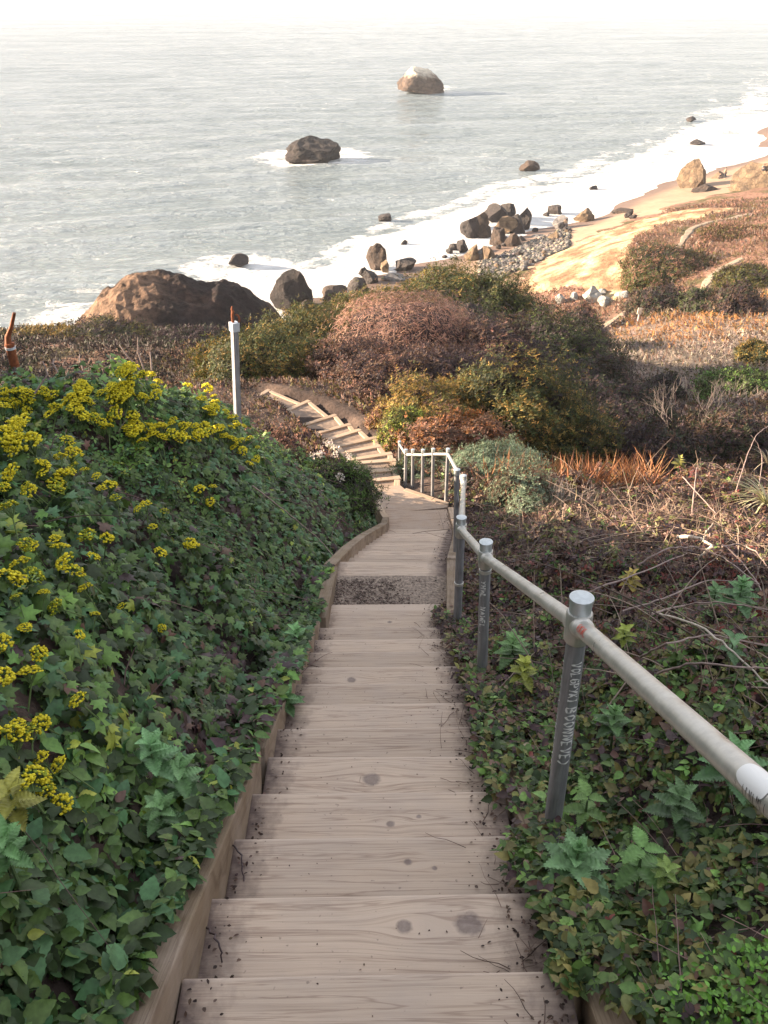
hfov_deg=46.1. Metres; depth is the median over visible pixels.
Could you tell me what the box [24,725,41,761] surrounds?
flower cluster
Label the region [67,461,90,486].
flower cluster
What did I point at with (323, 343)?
shrub
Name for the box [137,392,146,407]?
flower cluster
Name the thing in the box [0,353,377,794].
ivy
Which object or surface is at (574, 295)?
white boulder
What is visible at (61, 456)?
flower cluster
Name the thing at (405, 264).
boulder
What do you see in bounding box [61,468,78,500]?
flower cluster
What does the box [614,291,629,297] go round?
white boulder
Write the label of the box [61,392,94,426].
flower cluster
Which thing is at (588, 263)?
sandy bluff
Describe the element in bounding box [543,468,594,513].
bare shrub
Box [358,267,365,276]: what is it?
boulder
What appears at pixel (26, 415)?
flower cluster
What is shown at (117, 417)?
flower cluster
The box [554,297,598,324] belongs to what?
shrub
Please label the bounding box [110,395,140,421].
flower cluster
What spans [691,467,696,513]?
dry cane
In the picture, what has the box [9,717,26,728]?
flower cluster
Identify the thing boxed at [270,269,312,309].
boulder
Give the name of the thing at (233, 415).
flower cluster
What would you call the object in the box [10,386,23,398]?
flower cluster
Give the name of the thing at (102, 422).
flower cluster
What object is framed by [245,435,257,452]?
flower cluster
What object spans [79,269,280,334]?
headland
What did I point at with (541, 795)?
leafy weed
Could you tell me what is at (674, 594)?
dry cane
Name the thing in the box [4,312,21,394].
rusty pipe
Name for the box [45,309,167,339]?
shrub
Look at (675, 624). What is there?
dry stalks
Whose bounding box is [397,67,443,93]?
sea stack
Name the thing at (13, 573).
flower cluster
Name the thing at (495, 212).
boulder
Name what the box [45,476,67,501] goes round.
flower cluster
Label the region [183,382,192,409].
flower cluster
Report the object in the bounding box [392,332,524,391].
shrub
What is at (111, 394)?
flower cluster
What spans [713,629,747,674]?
leafy weed
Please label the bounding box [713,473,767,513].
reed tuft
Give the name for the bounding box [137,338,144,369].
dry stalk
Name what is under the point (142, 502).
flower cluster
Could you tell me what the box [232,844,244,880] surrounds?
dark twig
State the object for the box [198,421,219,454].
flower cluster
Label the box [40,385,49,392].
flower cluster
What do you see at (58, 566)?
flower cluster
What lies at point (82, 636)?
flower cluster
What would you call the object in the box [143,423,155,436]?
flower cluster
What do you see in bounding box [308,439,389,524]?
flowering bush
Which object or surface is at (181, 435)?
flower cluster
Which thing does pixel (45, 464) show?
flower cluster
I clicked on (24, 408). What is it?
flower cluster
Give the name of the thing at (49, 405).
flower cluster
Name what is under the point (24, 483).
flower cluster
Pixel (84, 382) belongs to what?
flower cluster
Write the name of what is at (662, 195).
beach
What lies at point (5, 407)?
flower cluster
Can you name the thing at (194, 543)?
flower cluster
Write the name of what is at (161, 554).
flower cluster
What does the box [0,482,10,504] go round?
flower cluster
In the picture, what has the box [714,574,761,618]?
leafy weed
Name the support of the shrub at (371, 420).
on the hillside
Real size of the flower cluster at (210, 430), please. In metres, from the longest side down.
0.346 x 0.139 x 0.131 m
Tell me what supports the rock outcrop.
on the coastal slope
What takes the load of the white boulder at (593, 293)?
on the sandy bluff
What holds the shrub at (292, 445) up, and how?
on the hillside
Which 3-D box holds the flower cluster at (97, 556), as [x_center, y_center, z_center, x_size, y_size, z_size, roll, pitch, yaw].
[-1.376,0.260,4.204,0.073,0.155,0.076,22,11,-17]
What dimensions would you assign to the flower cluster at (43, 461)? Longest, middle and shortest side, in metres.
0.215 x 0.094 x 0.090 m
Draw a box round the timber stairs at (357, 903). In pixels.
[122,604,636,1023]
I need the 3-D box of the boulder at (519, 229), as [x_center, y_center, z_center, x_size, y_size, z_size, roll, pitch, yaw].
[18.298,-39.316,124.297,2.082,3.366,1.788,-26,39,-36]
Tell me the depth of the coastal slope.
64.49 m
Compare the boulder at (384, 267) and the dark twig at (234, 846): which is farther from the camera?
the boulder at (384, 267)
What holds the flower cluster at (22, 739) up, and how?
on the hillside
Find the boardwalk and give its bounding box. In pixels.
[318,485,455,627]
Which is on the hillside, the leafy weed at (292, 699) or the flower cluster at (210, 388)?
the leafy weed at (292, 699)
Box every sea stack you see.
[285,135,340,163]
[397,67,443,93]
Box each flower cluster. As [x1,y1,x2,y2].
[0,387,9,393]
[0,392,8,419]
[0,397,10,424]
[0,402,11,425]
[0,424,15,447]
[0,426,13,454]
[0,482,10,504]
[0,499,20,549]
[0,568,22,600]
[0,632,13,654]
[0,666,15,686]
[0,723,25,760]
[1,472,12,481]
[2,462,57,497]
[3,438,33,457]
[4,445,15,455]
[4,729,33,752]
[5,419,18,430]
[6,416,27,443]
[6,574,28,596]
[8,397,19,409]
[8,432,25,462]
[8,556,39,609]
[9,592,23,617]
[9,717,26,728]
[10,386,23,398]
[10,401,24,414]
[11,413,42,451]
[15,431,42,457]
[15,664,43,711]
[16,537,35,561]
[16,566,45,598]
[16,622,32,643]
[18,387,36,416]
[18,393,33,412]
[19,775,60,837]
[20,481,47,503]
[20,483,40,503]
[21,405,32,413]
[21,764,52,783]
[22,397,35,420]
[24,540,46,569]
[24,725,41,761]
[29,645,48,669]
[30,713,59,734]
[31,462,50,487]
[32,750,58,782]
[33,779,56,797]
[34,458,51,470]
[35,390,45,401]
[36,467,59,493]
[36,484,64,521]
[36,589,50,619]
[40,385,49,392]
[41,391,49,401]
[43,407,68,433]
[44,390,59,401]
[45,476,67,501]
[47,402,63,439]
[47,534,61,554]
[47,598,86,617]
[50,542,69,580]
[50,755,93,789]
[50,792,79,825]
[52,467,74,513]
[53,452,67,467]
[55,551,103,594]
[59,435,76,460]
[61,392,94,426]
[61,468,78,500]
[61,563,86,589]
[64,445,83,465]
[65,402,83,425]
[66,408,89,432]
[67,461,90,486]
[68,397,86,430]
[68,691,99,719]
[69,390,100,432]
[72,383,89,411]
[73,380,108,407]
[74,629,85,639]
[76,527,101,565]
[77,414,89,433]
[77,582,103,620]
[79,395,91,413]
[79,467,88,486]
[84,386,92,395]
[85,551,100,563]
[87,400,95,408]
[89,412,99,430]
[89,611,100,638]
[91,472,104,483]
[95,417,106,437]
[95,485,107,508]
[96,389,109,401]
[99,532,114,558]
[101,423,113,450]
[102,480,118,494]
[104,383,115,393]
[104,390,138,418]
[105,381,116,388]
[106,406,124,423]
[108,493,121,526]
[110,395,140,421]
[111,385,126,420]
[112,395,127,435]
[114,366,125,377]
[115,380,132,409]
[116,603,132,619]
[118,393,149,429]
[119,363,138,385]
[119,384,133,408]
[120,368,143,392]
[121,380,138,400]
[121,423,133,439]
[123,364,139,391]
[123,391,135,425]
[123,424,139,437]
[125,410,139,419]
[126,374,147,415]
[126,385,145,408]
[128,416,153,438]
[129,420,144,430]
[132,428,146,445]
[133,505,150,523]
[136,437,147,463]
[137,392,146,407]
[138,392,147,407]
[139,369,147,384]
[139,500,151,532]
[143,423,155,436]
[145,396,161,411]
[145,430,162,461]
[147,371,156,380]
[147,523,157,545]
[149,388,169,406]
[149,546,166,569]
[150,383,160,402]
[150,421,167,466]
[151,433,166,454]
[153,378,162,384]
[157,508,169,533]
[157,624,166,632]
[164,428,184,462]
[167,420,175,432]
[169,416,177,435]
[174,431,190,461]
[177,421,187,429]
[179,424,206,448]
[182,537,196,563]
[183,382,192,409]
[183,422,203,452]
[184,542,199,567]
[189,431,200,442]
[191,422,199,450]
[192,428,207,445]
[193,484,210,510]
[195,394,207,414]
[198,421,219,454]
[199,428,208,438]
[201,382,213,392]
[202,405,214,426]
[204,427,215,458]
[205,497,215,508]
[208,402,219,418]
[208,411,216,428]
[208,484,216,494]
[210,399,220,409]
[212,423,224,443]
[216,424,225,445]
[219,432,229,445]
[227,414,238,431]
[228,435,238,447]
[230,443,247,465]
[233,423,241,436]
[236,446,247,458]
[238,437,248,460]
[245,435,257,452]
[251,456,260,468]
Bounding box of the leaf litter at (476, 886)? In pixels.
[176,507,574,1023]
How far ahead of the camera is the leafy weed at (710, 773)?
3.17 m
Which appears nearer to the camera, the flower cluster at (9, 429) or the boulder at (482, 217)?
the flower cluster at (9, 429)
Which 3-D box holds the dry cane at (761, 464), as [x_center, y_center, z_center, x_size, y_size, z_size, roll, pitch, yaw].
[6.256,-0.849,14.930,0.251,0.520,0.860,2,31,4]
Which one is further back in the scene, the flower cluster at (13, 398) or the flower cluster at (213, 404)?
the flower cluster at (213, 404)
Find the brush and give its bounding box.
[94,340,767,484]
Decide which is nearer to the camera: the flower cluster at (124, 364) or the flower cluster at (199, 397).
the flower cluster at (124, 364)
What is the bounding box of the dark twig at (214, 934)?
[206,926,222,962]
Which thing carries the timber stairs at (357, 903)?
on the hillside
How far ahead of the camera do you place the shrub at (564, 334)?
34.07 m
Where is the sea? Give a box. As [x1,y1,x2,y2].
[0,0,767,329]
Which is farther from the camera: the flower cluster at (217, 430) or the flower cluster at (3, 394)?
the flower cluster at (217, 430)
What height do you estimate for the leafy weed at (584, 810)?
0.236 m
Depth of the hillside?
5.89 m
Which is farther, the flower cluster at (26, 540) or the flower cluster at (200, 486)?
the flower cluster at (200, 486)
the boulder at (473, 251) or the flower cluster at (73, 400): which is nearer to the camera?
the flower cluster at (73, 400)
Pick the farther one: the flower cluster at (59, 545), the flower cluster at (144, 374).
the flower cluster at (144, 374)
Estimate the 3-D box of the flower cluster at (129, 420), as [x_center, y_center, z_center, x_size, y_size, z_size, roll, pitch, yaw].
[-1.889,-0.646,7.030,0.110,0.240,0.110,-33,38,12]
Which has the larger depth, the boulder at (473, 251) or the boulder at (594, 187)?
the boulder at (594, 187)
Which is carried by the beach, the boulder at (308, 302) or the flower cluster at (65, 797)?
the boulder at (308, 302)
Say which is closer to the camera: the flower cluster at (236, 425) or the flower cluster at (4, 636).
the flower cluster at (4, 636)
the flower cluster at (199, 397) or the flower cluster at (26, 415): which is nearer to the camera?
the flower cluster at (26, 415)
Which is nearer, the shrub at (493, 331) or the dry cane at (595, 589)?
the dry cane at (595, 589)
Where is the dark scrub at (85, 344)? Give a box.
[0,330,249,391]
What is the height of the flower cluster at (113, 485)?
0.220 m
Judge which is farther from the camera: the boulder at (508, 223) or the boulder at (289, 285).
the boulder at (508, 223)
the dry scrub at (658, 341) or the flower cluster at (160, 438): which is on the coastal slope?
the dry scrub at (658, 341)
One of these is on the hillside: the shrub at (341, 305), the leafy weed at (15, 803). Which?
the leafy weed at (15, 803)
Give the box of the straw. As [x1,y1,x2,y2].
[487,480,725,530]
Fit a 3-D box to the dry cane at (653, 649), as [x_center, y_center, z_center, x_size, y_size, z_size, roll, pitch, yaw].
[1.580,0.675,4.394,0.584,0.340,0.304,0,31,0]
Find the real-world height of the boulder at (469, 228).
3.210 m
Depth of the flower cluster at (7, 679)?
2.96 m
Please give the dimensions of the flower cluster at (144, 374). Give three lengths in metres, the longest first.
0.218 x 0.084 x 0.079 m
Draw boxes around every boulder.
[228,253,248,265]
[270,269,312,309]
[301,300,312,309]
[322,285,347,304]
[347,276,367,294]
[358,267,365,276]
[363,269,377,283]
[366,243,386,269]
[378,213,391,220]
[380,260,388,272]
[381,273,405,281]
[396,257,416,270]
[449,243,456,249]
[456,239,467,252]
[460,217,479,238]
[464,244,478,260]
[476,212,488,224]
[477,222,490,237]
[478,247,482,259]
[482,246,495,259]
[485,203,507,222]
[489,226,505,245]
[495,216,517,233]
[501,203,515,216]
[503,233,521,246]
[509,214,524,233]
[519,160,539,170]
[520,207,531,229]
[530,234,543,237]
[547,205,561,214]
[548,231,559,238]
[552,215,567,229]
[555,293,566,303]
[569,291,577,300]
[573,208,594,221]
[582,285,601,303]
[589,185,597,189]
[597,295,613,306]
[598,288,606,295]
[614,208,629,213]
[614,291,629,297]
[676,158,705,187]
[686,116,695,121]
[690,139,705,144]
[691,184,717,192]
[710,171,727,178]
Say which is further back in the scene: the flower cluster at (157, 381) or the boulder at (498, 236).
the boulder at (498, 236)
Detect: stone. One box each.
[446,248,452,253]
[519,265,527,270]
[624,212,631,217]
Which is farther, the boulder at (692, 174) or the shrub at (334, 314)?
the boulder at (692, 174)
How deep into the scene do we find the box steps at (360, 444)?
20.58 m
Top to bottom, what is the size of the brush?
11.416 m
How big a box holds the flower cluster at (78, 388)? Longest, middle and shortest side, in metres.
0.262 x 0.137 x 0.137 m
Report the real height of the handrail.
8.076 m
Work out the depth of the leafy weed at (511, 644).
5.76 m
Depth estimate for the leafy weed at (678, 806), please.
3.15 m
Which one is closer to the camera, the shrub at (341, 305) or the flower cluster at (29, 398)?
the flower cluster at (29, 398)
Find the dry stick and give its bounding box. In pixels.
[252,485,332,555]
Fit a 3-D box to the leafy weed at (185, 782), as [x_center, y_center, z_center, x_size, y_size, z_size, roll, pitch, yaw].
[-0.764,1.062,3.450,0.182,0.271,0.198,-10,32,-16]
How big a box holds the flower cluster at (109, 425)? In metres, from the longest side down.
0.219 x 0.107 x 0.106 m
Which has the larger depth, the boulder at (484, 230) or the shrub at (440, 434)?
the boulder at (484, 230)
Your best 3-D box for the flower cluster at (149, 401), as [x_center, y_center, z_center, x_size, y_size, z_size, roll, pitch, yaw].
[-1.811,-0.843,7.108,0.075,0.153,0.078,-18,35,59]
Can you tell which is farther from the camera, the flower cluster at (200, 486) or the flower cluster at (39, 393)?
the flower cluster at (200, 486)
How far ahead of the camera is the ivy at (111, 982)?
2.77 m
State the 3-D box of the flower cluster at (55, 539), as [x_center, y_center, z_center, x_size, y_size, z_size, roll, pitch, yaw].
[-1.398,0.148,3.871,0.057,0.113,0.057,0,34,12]
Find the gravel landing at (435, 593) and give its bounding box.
[334,576,445,604]
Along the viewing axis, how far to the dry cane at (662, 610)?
5.44 m
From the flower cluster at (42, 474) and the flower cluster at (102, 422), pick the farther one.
the flower cluster at (102, 422)
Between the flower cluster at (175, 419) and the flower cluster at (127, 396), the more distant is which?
the flower cluster at (175, 419)
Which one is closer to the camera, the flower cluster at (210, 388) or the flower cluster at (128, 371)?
the flower cluster at (128, 371)
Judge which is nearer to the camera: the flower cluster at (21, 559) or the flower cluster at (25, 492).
the flower cluster at (21, 559)
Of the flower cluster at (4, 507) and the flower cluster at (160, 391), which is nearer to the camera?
the flower cluster at (4, 507)
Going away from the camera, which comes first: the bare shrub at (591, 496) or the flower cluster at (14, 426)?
the flower cluster at (14, 426)
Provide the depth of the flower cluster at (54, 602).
3.44 m
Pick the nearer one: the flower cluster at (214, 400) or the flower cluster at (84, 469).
the flower cluster at (84, 469)
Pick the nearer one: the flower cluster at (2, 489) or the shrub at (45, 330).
the flower cluster at (2, 489)
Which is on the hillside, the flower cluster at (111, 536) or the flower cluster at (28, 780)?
the flower cluster at (28, 780)
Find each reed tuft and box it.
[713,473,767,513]
[740,443,767,469]
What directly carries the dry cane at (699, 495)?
on the brambles at (582, 930)
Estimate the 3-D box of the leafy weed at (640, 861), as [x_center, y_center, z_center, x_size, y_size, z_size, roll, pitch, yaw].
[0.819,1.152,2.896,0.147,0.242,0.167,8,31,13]
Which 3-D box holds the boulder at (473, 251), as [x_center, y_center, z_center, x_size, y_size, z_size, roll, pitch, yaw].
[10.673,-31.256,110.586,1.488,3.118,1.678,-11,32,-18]
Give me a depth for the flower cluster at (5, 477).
4.13 m
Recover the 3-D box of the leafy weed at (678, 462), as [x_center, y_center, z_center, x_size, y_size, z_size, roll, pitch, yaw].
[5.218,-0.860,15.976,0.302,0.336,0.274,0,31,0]
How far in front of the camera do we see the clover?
2.20 m
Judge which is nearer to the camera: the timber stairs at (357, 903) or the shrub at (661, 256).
the timber stairs at (357, 903)
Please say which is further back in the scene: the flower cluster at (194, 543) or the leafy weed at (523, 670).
the flower cluster at (194, 543)
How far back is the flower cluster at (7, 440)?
4.56 m
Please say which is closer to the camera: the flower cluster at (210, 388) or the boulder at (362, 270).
the flower cluster at (210, 388)
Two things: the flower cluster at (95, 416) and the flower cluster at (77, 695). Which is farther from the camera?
the flower cluster at (95, 416)
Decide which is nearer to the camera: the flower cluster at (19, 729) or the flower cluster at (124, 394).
the flower cluster at (19, 729)
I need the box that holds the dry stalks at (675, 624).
[412,442,767,1017]
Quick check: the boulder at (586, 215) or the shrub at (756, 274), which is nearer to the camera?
the shrub at (756, 274)
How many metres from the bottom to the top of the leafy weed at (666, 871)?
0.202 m
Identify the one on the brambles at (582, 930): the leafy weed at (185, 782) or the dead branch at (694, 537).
the dead branch at (694, 537)
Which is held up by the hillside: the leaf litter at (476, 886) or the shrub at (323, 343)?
the leaf litter at (476, 886)
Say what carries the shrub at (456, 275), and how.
on the coastal slope
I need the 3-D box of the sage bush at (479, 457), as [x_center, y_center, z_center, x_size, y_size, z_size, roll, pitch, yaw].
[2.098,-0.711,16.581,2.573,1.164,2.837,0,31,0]
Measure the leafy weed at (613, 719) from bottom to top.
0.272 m
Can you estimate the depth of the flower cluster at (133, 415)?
6.96 m
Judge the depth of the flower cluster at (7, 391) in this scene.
6.97 m
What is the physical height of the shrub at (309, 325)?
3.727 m
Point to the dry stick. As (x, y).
(290, 515)
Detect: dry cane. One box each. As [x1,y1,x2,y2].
[590,553,686,591]
[622,580,759,611]
[638,546,758,583]
[639,634,767,658]
[651,601,767,614]
[652,612,767,684]
[656,662,767,674]
[683,477,716,513]
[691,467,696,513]
[721,543,767,567]
[722,544,761,590]
[736,426,767,490]
[751,435,761,485]
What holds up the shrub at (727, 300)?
on the coastal slope
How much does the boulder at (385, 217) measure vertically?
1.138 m
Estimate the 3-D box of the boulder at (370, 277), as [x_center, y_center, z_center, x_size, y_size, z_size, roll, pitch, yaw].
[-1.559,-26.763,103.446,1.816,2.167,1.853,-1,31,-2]
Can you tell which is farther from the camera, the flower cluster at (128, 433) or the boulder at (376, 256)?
the boulder at (376, 256)
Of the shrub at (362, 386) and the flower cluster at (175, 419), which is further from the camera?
the shrub at (362, 386)
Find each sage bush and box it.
[437,430,551,497]
[479,449,573,523]
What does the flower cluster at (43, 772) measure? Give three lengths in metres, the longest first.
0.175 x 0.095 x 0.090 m
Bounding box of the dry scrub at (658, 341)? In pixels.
[532,196,767,431]
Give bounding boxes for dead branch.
[677,535,713,546]
[699,544,713,556]
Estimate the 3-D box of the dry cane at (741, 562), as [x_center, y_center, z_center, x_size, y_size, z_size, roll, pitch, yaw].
[2.909,0.468,7.186,0.169,0.434,1.175,4,31,6]
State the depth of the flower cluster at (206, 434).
7.61 m
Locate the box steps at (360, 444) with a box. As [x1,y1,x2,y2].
[257,389,400,486]
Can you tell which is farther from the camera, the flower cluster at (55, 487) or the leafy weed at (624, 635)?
the leafy weed at (624, 635)
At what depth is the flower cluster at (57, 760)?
2.87 m
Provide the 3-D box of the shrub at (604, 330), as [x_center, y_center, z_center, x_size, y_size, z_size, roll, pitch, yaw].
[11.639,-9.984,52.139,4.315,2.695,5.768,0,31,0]
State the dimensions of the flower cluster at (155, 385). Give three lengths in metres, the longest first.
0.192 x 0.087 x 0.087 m
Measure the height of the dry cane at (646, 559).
0.417 m
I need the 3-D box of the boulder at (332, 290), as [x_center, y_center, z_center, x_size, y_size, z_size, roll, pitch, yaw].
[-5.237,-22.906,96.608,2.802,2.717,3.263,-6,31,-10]
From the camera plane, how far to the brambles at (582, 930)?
4.09 m
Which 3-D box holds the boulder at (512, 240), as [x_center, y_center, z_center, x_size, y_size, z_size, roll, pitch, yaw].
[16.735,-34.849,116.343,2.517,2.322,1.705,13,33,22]
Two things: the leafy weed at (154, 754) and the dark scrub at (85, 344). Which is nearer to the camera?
the leafy weed at (154, 754)
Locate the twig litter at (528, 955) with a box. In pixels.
[409,622,564,1023]
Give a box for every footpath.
[604,290,629,327]
[675,213,752,247]
[700,258,743,288]
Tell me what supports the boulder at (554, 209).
in the sea
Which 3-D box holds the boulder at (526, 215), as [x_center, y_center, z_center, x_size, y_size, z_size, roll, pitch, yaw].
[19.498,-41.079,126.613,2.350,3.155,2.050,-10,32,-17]
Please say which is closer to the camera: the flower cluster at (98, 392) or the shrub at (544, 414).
the flower cluster at (98, 392)
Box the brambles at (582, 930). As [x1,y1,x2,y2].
[428,460,767,1023]
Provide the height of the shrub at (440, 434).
1.707 m
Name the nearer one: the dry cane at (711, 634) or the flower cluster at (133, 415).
the dry cane at (711, 634)
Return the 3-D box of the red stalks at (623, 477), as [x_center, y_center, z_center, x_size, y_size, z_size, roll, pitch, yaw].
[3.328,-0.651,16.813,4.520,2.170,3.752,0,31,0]
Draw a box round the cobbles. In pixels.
[477,226,571,280]
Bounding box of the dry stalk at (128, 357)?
[119,345,139,370]
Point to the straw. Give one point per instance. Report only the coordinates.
(635, 507)
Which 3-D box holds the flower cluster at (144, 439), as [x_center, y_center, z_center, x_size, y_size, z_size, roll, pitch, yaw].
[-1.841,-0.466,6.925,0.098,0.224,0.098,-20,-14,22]
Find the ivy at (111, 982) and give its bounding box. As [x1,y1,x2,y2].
[0,366,393,1023]
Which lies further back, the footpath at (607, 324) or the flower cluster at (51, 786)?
the footpath at (607, 324)
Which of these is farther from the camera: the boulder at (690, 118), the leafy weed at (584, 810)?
the boulder at (690, 118)
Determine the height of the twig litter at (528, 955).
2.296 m
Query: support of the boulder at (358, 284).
on the beach
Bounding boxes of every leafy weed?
[0,766,47,844]
[0,814,35,895]
[133,727,181,781]
[140,789,181,843]
[162,752,203,798]
[281,683,305,717]
[284,621,311,648]
[492,628,530,670]
[508,654,537,692]
[530,790,546,812]
[534,827,612,902]
[563,778,607,831]
[592,703,632,751]
[612,623,636,650]
[614,825,667,895]
[619,567,643,592]
[640,775,706,845]
[650,855,680,889]
[671,454,685,469]
[690,730,767,806]
[702,580,725,615]
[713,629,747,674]
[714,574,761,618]
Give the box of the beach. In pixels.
[282,127,767,311]
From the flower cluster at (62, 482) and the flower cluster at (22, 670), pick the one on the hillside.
the flower cluster at (22, 670)
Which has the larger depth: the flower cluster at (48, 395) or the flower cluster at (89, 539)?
the flower cluster at (48, 395)
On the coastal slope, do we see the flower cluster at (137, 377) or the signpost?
the signpost
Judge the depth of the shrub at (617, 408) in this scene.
25.15 m
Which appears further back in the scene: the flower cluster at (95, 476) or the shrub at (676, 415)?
the shrub at (676, 415)
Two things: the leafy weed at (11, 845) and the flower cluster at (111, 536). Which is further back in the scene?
the flower cluster at (111, 536)
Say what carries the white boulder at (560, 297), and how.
on the coastal slope
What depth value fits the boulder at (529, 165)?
164.55 m
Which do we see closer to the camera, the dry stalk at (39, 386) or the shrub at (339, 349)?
the dry stalk at (39, 386)
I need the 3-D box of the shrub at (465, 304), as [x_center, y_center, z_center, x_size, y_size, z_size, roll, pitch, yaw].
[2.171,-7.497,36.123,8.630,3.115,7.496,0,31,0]
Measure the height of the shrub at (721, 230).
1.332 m
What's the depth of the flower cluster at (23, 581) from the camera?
3.32 m
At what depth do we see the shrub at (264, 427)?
17.20 m
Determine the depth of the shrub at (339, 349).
27.77 m
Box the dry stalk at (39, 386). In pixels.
[34,361,47,393]
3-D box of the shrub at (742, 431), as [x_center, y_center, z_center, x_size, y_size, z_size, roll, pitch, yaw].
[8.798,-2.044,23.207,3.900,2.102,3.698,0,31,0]
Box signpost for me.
[636,308,642,324]
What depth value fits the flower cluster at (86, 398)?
6.74 m
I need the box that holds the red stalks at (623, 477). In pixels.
[444,444,692,493]
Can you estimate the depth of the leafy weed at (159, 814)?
3.09 m
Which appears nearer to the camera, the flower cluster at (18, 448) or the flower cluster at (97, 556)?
the flower cluster at (97, 556)
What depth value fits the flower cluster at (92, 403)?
6.78 m
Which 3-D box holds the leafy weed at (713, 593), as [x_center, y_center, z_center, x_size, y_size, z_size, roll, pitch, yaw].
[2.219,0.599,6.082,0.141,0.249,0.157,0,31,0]
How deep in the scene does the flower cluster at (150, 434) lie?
7.06 m
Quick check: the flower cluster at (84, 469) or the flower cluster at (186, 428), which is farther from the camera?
the flower cluster at (186, 428)
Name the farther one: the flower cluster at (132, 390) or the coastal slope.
the coastal slope
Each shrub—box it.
[0,320,74,340]
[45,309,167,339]
[142,322,230,347]
[175,316,336,386]
[246,294,359,360]
[249,418,296,438]
[253,420,307,463]
[275,301,350,327]
[288,277,481,318]
[297,325,392,382]
[304,332,345,372]
[310,277,501,355]
[314,330,451,391]
[339,378,399,399]
[362,399,402,430]
[368,358,487,432]
[372,400,427,451]
[380,445,455,482]
[381,398,531,458]
[388,249,534,305]
[388,273,524,332]
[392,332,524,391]
[430,329,640,474]
[441,303,569,376]
[473,263,561,325]
[481,291,653,382]
[526,336,608,375]
[526,346,676,409]
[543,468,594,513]
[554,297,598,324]
[557,310,612,346]
[563,375,688,446]
[571,483,624,504]
[597,408,718,477]
[616,234,714,283]
[616,279,687,316]
[618,256,668,292]
[628,391,690,429]
[637,369,690,404]
[645,373,744,439]
[657,401,767,461]
[668,247,724,270]
[675,285,716,315]
[682,364,767,403]
[694,220,767,241]
[699,280,767,317]
[705,260,767,288]
[708,372,762,411]
[732,336,767,366]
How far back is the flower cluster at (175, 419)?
7.26 m
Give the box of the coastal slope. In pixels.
[0,187,767,415]
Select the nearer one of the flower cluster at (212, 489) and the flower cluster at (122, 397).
the flower cluster at (122, 397)
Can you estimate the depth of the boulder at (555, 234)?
116.38 m
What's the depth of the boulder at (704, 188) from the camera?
139.42 m
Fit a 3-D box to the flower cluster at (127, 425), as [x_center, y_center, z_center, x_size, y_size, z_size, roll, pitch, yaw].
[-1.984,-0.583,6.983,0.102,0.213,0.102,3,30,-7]
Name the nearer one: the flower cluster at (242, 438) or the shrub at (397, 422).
the flower cluster at (242, 438)
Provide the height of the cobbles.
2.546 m
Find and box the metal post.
[229,306,241,424]
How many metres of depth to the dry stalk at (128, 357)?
7.63 m
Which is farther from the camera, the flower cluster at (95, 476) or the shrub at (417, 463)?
the shrub at (417, 463)
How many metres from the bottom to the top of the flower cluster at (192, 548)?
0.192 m
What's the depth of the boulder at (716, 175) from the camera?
152.64 m
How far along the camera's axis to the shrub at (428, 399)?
20.73 m
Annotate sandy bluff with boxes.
[517,208,735,302]
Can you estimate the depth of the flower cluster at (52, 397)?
7.11 m
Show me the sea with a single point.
(146, 134)
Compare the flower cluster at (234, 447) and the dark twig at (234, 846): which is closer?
the dark twig at (234, 846)
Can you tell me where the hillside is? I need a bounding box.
[0,382,767,1023]
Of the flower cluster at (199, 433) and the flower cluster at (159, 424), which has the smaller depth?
the flower cluster at (159, 424)
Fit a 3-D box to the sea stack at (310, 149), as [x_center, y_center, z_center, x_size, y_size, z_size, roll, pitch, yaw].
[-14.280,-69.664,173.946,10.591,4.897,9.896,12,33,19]
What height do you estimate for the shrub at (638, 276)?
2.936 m
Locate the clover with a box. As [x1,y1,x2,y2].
[633,928,767,1023]
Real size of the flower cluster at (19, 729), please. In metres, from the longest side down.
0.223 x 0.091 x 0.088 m
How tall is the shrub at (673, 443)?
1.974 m
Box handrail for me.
[398,440,767,842]
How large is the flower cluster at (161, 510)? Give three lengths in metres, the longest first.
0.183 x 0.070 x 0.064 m
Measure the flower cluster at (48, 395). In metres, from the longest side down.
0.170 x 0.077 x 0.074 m

